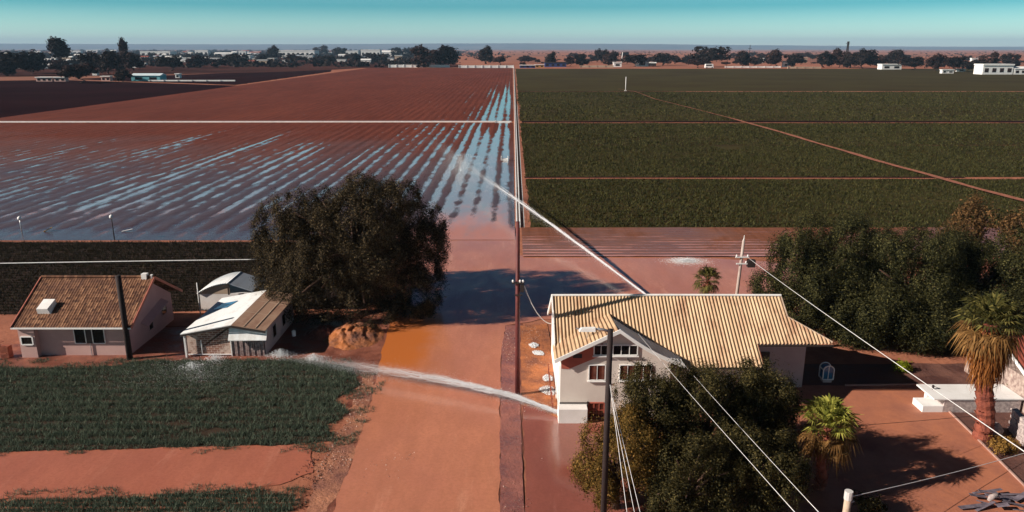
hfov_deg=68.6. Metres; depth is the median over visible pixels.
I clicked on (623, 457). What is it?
guy wire
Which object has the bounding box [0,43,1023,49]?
hills
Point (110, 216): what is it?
field lamp
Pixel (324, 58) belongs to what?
tree
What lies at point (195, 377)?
water mist
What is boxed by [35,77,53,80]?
house
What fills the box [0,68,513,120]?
ploughed field
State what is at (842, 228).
broadleaf tree
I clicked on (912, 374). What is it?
service cable
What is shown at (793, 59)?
tree
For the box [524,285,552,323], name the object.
service cable
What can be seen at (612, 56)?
tree
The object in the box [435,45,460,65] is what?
tree
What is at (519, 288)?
utility pole
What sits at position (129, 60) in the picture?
tree
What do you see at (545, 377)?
foam patch
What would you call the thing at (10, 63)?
tree
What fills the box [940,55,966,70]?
tree
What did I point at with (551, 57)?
tree
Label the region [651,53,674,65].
tree
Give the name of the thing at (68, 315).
tile house
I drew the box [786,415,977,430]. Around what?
driveway wire
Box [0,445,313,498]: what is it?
dirt path
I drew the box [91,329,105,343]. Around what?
window
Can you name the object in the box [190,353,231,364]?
water splash
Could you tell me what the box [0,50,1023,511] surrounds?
ground
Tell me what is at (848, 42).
lattice mast
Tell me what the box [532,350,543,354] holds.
foam patch
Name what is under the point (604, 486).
lamp pole
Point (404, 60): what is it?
distant scrub
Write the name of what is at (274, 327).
window
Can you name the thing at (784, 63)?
house
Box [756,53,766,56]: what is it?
tree
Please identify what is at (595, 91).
ditch
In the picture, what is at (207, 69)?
town ground
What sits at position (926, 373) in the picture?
soil bed
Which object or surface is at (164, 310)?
window
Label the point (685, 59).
tree
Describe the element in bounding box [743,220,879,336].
broadleaf tree
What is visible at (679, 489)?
foreground tree
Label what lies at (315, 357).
water splash
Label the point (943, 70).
house
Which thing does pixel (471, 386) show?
water jet
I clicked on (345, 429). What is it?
gravel
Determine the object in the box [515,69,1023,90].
crop field
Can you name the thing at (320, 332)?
earth mound
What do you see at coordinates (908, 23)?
sky
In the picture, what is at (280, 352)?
water splash
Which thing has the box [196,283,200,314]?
thin post
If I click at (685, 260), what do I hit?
water splash
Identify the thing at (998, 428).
boulder
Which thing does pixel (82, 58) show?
tree
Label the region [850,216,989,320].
broadleaf tree
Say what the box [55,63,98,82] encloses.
tree
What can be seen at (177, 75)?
house
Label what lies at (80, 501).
grass
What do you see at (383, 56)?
tree
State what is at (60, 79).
house
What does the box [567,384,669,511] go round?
foreground tree
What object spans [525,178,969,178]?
earth bank
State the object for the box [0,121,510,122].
irrigation channel
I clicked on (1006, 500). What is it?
debris pile
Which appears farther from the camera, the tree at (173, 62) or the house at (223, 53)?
the house at (223, 53)
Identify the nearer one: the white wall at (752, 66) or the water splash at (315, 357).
the water splash at (315, 357)
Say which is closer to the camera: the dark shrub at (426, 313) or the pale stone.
the pale stone
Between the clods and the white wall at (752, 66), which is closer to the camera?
the clods
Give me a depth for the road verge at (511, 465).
43.80 m
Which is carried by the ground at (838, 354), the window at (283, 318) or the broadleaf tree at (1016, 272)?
the broadleaf tree at (1016, 272)
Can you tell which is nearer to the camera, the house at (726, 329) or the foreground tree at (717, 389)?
the foreground tree at (717, 389)
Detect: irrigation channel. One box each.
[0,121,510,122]
[514,78,519,220]
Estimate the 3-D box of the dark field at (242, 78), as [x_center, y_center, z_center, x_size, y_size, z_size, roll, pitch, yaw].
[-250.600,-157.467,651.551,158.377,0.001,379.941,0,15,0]
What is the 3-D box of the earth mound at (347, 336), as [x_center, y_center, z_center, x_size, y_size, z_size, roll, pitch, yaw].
[-12.545,6.072,59.677,4.800,0.745,6.400,0,15,0]
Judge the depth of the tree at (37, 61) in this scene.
668.63 m
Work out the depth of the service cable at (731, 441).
18.92 m
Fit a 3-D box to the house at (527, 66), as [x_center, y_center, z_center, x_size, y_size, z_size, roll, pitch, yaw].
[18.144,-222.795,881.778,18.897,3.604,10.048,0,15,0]
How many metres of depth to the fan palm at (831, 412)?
37.46 m
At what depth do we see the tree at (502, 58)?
1031.73 m
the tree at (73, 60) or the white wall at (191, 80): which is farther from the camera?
the tree at (73, 60)
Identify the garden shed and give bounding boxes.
[180,290,294,357]
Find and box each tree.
[0,50,31,75]
[14,49,49,73]
[46,36,72,59]
[47,57,70,70]
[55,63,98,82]
[68,58,78,63]
[76,50,100,74]
[92,48,122,75]
[113,69,132,81]
[117,37,127,67]
[118,49,144,72]
[154,55,183,70]
[183,54,209,67]
[210,58,228,66]
[222,53,248,65]
[247,165,453,329]
[255,54,267,60]
[267,45,278,57]
[280,55,307,60]
[311,56,329,60]
[313,45,328,53]
[318,57,329,60]
[331,48,346,53]
[350,52,361,60]
[365,53,378,59]
[379,52,387,60]
[390,47,404,54]
[402,47,410,53]
[409,44,443,67]
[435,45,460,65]
[477,45,495,63]
[492,55,507,64]
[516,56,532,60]
[544,51,556,61]
[564,55,575,65]
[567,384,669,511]
[574,53,586,64]
[594,48,609,62]
[598,354,697,493]
[602,49,619,64]
[619,53,647,66]
[624,420,748,511]
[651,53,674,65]
[655,355,758,494]
[671,56,681,63]
[682,55,690,62]
[686,58,709,67]
[687,46,731,63]
[703,416,815,511]
[710,350,803,470]
[731,377,805,451]
[734,50,750,65]
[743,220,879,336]
[749,56,764,65]
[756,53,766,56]
[765,48,782,65]
[783,53,804,66]
[792,203,908,289]
[799,52,810,56]
[808,273,930,352]
[814,50,833,67]
[832,47,850,67]
[843,52,856,67]
[847,48,880,68]
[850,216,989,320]
[871,276,961,357]
[872,55,888,63]
[887,49,906,63]
[897,56,924,69]
[923,53,946,70]
[927,275,1023,353]
[930,215,1023,298]
[933,190,1004,267]
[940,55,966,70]
[960,60,987,69]
[978,50,1000,63]
[992,203,1023,278]
[998,53,1021,65]
[1009,253,1023,292]
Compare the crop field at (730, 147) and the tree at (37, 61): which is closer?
the crop field at (730, 147)
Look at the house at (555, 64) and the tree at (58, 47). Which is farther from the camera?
the house at (555, 64)
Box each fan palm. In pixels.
[691,264,721,293]
[790,394,863,490]
[945,291,1023,441]
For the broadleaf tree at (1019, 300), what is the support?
on the ground at (838, 354)
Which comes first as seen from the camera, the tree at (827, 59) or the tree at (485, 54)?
the tree at (827, 59)
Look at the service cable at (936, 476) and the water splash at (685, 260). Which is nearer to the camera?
the service cable at (936, 476)
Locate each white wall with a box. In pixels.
[148,80,234,80]
[388,64,449,67]
[459,65,513,67]
[580,65,613,67]
[725,66,780,67]
[787,67,820,68]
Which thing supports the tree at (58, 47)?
on the town ground at (207, 69)
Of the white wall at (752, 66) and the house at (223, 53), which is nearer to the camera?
the white wall at (752, 66)
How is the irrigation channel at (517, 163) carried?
on the ground at (838, 354)
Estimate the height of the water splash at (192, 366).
0.603 m
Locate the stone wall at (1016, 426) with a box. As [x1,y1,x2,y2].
[1008,408,1023,446]
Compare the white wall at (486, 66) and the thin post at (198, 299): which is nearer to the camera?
the thin post at (198, 299)
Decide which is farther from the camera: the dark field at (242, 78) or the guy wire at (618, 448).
the dark field at (242, 78)
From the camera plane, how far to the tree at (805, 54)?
1682.65 m
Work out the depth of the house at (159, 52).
2279.91 m
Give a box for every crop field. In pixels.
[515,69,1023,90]
[518,92,1023,120]
[520,123,1023,144]
[522,145,1023,176]
[526,179,1023,227]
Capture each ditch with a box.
[518,91,677,91]
[522,121,1023,122]
[524,177,964,177]
[857,145,1023,145]
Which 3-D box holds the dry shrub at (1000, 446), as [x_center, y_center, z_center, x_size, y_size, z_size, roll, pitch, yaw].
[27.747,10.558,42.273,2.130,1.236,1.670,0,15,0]
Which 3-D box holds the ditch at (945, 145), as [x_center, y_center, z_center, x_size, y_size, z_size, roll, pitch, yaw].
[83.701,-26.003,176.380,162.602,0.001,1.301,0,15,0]
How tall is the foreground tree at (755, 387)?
7.318 m
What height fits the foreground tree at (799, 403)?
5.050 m
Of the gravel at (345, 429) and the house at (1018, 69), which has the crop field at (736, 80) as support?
the house at (1018, 69)
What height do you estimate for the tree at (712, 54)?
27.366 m
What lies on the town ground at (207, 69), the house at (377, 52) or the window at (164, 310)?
the house at (377, 52)
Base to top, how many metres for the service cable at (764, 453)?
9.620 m
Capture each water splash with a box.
[172,361,205,373]
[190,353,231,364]
[262,348,305,359]
[301,353,331,362]
[653,256,714,265]
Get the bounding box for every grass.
[0,356,357,373]
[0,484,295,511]
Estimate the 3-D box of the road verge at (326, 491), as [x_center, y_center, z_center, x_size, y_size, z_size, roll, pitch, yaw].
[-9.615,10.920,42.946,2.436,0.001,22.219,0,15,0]
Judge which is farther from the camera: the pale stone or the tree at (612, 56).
the tree at (612, 56)
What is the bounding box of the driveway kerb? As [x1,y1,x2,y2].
[845,383,1023,485]
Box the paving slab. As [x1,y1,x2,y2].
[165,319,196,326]
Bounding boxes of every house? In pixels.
[9,273,182,357]
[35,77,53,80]
[53,77,68,80]
[100,76,112,80]
[131,73,166,80]
[140,51,176,54]
[174,73,181,77]
[195,50,210,54]
[214,52,232,54]
[278,50,318,55]
[346,51,358,53]
[361,50,381,55]
[382,50,395,55]
[520,65,534,67]
[534,64,544,67]
[544,62,566,66]
[547,294,833,418]
[613,62,621,66]
[635,60,648,66]
[782,61,788,66]
[877,64,901,68]
[939,69,947,72]
[964,336,1023,412]
[973,64,1014,73]
[1013,66,1023,73]
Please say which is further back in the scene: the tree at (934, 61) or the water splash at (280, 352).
the tree at (934, 61)
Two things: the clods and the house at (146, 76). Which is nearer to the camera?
the clods
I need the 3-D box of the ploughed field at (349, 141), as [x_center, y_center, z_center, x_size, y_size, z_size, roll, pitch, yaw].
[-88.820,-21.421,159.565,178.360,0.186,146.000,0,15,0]
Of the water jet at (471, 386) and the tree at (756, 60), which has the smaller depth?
the water jet at (471, 386)
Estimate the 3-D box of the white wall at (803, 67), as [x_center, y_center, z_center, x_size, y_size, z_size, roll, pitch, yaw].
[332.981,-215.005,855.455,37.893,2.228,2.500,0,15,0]
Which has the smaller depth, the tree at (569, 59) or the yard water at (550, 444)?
the yard water at (550, 444)
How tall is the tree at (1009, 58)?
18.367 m
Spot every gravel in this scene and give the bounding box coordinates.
[317,373,373,477]
[501,332,527,511]
[522,325,555,413]
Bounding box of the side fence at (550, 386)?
[548,364,552,407]
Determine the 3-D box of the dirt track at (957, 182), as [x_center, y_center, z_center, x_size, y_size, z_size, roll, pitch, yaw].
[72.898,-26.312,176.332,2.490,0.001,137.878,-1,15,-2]
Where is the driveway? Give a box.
[737,385,1023,511]
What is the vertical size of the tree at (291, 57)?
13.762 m
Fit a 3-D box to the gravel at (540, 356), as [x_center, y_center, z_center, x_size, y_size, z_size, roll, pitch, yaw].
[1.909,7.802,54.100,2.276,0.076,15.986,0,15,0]
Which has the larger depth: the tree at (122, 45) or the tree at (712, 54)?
the tree at (712, 54)
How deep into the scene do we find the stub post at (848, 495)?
34.11 m
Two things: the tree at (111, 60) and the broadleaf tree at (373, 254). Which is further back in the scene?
the tree at (111, 60)
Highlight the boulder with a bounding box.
[993,422,1003,435]
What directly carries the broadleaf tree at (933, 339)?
on the ground at (838, 354)
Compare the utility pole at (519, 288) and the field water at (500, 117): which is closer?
the utility pole at (519, 288)
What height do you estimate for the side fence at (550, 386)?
0.700 m
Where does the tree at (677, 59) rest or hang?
on the ground at (838, 354)
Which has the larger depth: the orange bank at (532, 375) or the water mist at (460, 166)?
the water mist at (460, 166)
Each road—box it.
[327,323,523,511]
[333,236,794,511]
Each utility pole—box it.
[512,221,523,394]
[735,235,755,293]
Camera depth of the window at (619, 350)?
45.11 m
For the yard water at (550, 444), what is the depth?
40.71 m
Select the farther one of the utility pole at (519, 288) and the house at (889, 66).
the house at (889, 66)
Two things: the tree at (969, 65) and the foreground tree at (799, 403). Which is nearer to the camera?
the foreground tree at (799, 403)
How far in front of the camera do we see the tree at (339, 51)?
2001.82 m
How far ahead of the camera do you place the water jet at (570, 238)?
90.30 m
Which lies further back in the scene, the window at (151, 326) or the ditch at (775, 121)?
the ditch at (775, 121)
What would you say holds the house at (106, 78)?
on the ground at (838, 354)
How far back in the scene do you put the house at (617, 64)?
924.48 m
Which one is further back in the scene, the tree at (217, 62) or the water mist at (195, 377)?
the tree at (217, 62)
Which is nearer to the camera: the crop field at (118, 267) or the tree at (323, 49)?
the crop field at (118, 267)
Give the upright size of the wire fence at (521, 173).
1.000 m
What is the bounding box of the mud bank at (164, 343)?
[0,316,390,407]
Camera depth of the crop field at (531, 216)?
110.35 m
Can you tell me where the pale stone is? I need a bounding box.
[987,493,999,501]
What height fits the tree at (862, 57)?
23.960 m
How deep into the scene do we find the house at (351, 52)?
2443.18 m
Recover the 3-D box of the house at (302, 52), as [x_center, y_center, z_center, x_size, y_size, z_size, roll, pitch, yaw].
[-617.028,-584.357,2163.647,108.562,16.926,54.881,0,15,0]
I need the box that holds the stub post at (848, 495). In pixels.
[842,489,854,511]
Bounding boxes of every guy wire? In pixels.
[610,385,626,510]
[611,397,634,511]
[612,396,639,510]
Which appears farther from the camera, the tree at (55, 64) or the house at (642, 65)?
the house at (642, 65)
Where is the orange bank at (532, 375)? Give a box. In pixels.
[520,324,557,416]
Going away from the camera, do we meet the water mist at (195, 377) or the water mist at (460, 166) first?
the water mist at (195, 377)
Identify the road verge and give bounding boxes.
[307,369,377,511]
[500,325,523,511]
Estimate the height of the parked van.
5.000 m
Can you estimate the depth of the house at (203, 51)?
2442.34 m
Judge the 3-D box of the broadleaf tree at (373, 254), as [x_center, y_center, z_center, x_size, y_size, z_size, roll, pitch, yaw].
[-14.025,-1.691,65.161,18.137,12.750,16.844,0,15,0]
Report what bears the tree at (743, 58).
on the ground at (838, 354)
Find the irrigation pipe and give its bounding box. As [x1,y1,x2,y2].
[0,259,259,263]
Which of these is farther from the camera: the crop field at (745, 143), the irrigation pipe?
the crop field at (745, 143)
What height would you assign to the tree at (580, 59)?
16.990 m
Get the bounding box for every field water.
[0,123,514,239]
[467,82,510,120]
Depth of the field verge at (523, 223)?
137.91 m
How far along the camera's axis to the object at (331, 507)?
48.05 m
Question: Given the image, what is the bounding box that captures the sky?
[0,0,1023,46]
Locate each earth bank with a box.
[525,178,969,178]
[556,122,984,122]
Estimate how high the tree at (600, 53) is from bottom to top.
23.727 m
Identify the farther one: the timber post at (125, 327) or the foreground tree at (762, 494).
the timber post at (125, 327)
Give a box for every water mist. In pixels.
[48,356,289,417]
[417,153,518,190]
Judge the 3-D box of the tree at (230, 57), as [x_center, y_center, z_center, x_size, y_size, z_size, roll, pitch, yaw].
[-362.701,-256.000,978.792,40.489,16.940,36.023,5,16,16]
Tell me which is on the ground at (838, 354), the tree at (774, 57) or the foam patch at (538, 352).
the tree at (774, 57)
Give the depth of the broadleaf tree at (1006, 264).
59.66 m
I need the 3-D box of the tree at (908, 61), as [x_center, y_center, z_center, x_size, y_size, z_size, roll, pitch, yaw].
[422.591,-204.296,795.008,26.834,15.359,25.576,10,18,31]
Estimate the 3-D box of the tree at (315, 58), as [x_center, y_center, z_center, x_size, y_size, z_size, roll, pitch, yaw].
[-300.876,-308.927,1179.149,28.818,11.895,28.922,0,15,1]
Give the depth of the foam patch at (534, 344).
57.47 m
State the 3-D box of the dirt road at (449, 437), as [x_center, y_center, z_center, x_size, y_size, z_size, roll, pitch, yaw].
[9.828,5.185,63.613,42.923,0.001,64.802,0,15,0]
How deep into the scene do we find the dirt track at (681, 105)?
295.44 m
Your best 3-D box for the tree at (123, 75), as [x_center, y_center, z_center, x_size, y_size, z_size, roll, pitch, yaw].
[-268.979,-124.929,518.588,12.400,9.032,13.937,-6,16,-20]
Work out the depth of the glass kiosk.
51.09 m
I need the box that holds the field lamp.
[109,215,114,238]
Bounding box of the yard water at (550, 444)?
[522,406,652,511]
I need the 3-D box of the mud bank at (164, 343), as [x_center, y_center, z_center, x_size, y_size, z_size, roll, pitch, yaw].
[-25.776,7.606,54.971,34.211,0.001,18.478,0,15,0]
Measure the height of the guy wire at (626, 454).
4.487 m
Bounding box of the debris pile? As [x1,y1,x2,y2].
[958,488,1023,511]
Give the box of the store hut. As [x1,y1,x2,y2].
[198,272,263,309]
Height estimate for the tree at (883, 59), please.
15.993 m
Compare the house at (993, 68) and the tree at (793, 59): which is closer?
the house at (993, 68)
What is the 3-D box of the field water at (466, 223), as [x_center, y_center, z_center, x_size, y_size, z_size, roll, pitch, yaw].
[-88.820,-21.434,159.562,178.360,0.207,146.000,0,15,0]
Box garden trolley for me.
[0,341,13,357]
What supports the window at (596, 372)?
in the house at (726, 329)
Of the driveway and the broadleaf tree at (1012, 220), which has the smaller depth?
the driveway
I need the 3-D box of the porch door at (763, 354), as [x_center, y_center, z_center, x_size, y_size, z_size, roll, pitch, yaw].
[16.175,7.643,50.099,1.850,2.650,0.095,0,15,0]
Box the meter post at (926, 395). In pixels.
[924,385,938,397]
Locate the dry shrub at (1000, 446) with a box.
[983,434,1022,456]
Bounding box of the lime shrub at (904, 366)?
[891,358,914,373]
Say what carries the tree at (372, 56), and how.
on the town ground at (207, 69)
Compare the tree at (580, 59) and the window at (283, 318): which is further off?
the tree at (580, 59)
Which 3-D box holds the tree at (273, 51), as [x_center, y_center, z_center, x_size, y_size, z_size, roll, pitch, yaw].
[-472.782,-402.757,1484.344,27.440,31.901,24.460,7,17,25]
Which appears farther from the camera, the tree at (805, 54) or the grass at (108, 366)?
the tree at (805, 54)
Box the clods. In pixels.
[287,424,345,508]
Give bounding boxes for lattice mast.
[843,41,849,66]
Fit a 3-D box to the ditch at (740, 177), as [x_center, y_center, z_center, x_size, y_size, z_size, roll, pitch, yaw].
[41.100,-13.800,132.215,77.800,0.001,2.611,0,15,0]
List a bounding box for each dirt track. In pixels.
[622,89,729,117]
[731,118,1023,200]
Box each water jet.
[280,346,556,413]
[437,137,645,293]
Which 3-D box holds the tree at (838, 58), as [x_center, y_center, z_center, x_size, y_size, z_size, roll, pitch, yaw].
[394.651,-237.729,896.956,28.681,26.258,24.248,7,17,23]
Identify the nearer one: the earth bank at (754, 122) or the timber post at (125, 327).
the timber post at (125, 327)
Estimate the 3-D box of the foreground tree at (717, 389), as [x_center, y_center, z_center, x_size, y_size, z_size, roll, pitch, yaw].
[9.982,8.018,38.562,5.830,8.247,5.170,6,17,22]
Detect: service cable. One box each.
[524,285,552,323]
[640,336,794,511]
[687,368,817,510]
[750,259,1023,451]
[854,453,1023,495]
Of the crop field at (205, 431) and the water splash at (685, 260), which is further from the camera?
the water splash at (685, 260)
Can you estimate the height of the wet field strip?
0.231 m
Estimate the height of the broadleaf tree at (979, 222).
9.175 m
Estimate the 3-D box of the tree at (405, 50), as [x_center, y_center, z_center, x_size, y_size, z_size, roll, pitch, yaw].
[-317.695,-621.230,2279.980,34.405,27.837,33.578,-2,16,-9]
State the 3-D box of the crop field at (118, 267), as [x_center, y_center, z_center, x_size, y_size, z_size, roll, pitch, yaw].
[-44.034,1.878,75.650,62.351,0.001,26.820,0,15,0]
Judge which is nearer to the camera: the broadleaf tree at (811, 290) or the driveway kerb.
the driveway kerb
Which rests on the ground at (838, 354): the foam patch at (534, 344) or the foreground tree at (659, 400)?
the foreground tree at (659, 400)
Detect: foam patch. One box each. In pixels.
[528,342,538,347]
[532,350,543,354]
[539,385,555,394]
[543,374,552,380]
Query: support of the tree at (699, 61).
on the ground at (838, 354)
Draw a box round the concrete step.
[558,405,587,422]
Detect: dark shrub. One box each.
[410,300,434,318]
[843,488,887,511]
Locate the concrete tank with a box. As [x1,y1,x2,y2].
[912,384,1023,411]
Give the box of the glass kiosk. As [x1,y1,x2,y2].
[818,362,834,381]
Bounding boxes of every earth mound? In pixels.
[303,325,334,339]
[323,321,384,349]
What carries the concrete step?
on the ground at (838, 354)
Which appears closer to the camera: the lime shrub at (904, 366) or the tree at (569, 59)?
the lime shrub at (904, 366)
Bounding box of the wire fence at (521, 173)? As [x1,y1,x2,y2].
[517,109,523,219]
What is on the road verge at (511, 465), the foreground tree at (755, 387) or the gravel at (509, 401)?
the gravel at (509, 401)
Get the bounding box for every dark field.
[0,80,233,117]
[83,70,330,84]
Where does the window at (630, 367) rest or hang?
in the house at (726, 329)
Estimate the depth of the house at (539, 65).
900.52 m
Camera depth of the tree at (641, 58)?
940.84 m
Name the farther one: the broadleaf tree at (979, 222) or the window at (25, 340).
the broadleaf tree at (979, 222)
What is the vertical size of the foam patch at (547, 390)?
0.092 m
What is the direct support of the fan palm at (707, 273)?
on the ground at (838, 354)
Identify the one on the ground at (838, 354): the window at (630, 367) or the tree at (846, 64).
the tree at (846, 64)
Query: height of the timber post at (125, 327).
6.600 m
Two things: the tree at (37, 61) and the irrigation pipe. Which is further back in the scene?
the tree at (37, 61)
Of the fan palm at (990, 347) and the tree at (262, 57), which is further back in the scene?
the tree at (262, 57)
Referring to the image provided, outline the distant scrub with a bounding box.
[1,49,1023,67]
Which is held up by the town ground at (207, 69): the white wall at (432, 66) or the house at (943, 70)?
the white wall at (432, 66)
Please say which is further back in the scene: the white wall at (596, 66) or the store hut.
the white wall at (596, 66)
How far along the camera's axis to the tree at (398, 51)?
2000.85 m
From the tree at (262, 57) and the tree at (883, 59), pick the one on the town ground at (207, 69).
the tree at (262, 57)
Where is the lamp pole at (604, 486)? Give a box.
[579,327,612,511]
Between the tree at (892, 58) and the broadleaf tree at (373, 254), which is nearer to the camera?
the broadleaf tree at (373, 254)
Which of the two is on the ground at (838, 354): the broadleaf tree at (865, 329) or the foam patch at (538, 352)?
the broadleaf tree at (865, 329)
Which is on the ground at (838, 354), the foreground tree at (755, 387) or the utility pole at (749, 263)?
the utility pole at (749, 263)
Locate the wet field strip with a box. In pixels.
[521,227,1004,254]
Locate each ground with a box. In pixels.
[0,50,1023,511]
[0,51,466,76]
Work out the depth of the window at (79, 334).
55.36 m
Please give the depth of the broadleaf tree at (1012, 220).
68.39 m
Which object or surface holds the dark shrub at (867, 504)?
on the soil bed
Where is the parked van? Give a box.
[704,64,713,67]
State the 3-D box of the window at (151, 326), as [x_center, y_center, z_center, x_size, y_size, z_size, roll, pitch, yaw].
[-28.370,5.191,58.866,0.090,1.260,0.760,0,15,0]
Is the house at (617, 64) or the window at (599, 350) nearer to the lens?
the window at (599, 350)
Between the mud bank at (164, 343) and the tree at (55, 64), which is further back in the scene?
the tree at (55, 64)
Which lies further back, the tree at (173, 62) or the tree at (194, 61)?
the tree at (194, 61)
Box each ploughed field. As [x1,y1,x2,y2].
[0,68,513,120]
[0,122,514,239]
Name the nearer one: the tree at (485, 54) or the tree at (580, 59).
the tree at (580, 59)
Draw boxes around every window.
[20,336,33,344]
[73,329,86,343]
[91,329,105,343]
[148,322,153,330]
[161,304,167,315]
[272,322,276,338]
[281,312,285,327]
[587,364,605,381]
[593,344,606,356]
[612,344,638,356]
[618,364,651,381]
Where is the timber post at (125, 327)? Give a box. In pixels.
[115,275,132,359]
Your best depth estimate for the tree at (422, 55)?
890.06 m
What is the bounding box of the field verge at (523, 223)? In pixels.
[514,68,529,227]
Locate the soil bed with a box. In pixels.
[700,363,1023,511]
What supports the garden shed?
on the mud bank at (164, 343)
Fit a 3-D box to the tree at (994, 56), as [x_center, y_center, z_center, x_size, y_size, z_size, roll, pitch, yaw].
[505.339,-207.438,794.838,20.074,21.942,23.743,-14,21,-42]
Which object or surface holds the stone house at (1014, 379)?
on the ground at (838, 354)
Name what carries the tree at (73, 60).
on the town ground at (207, 69)
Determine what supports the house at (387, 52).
on the town ground at (207, 69)
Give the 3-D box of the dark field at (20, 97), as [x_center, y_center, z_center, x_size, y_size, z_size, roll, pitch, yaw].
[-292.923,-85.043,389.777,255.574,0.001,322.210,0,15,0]

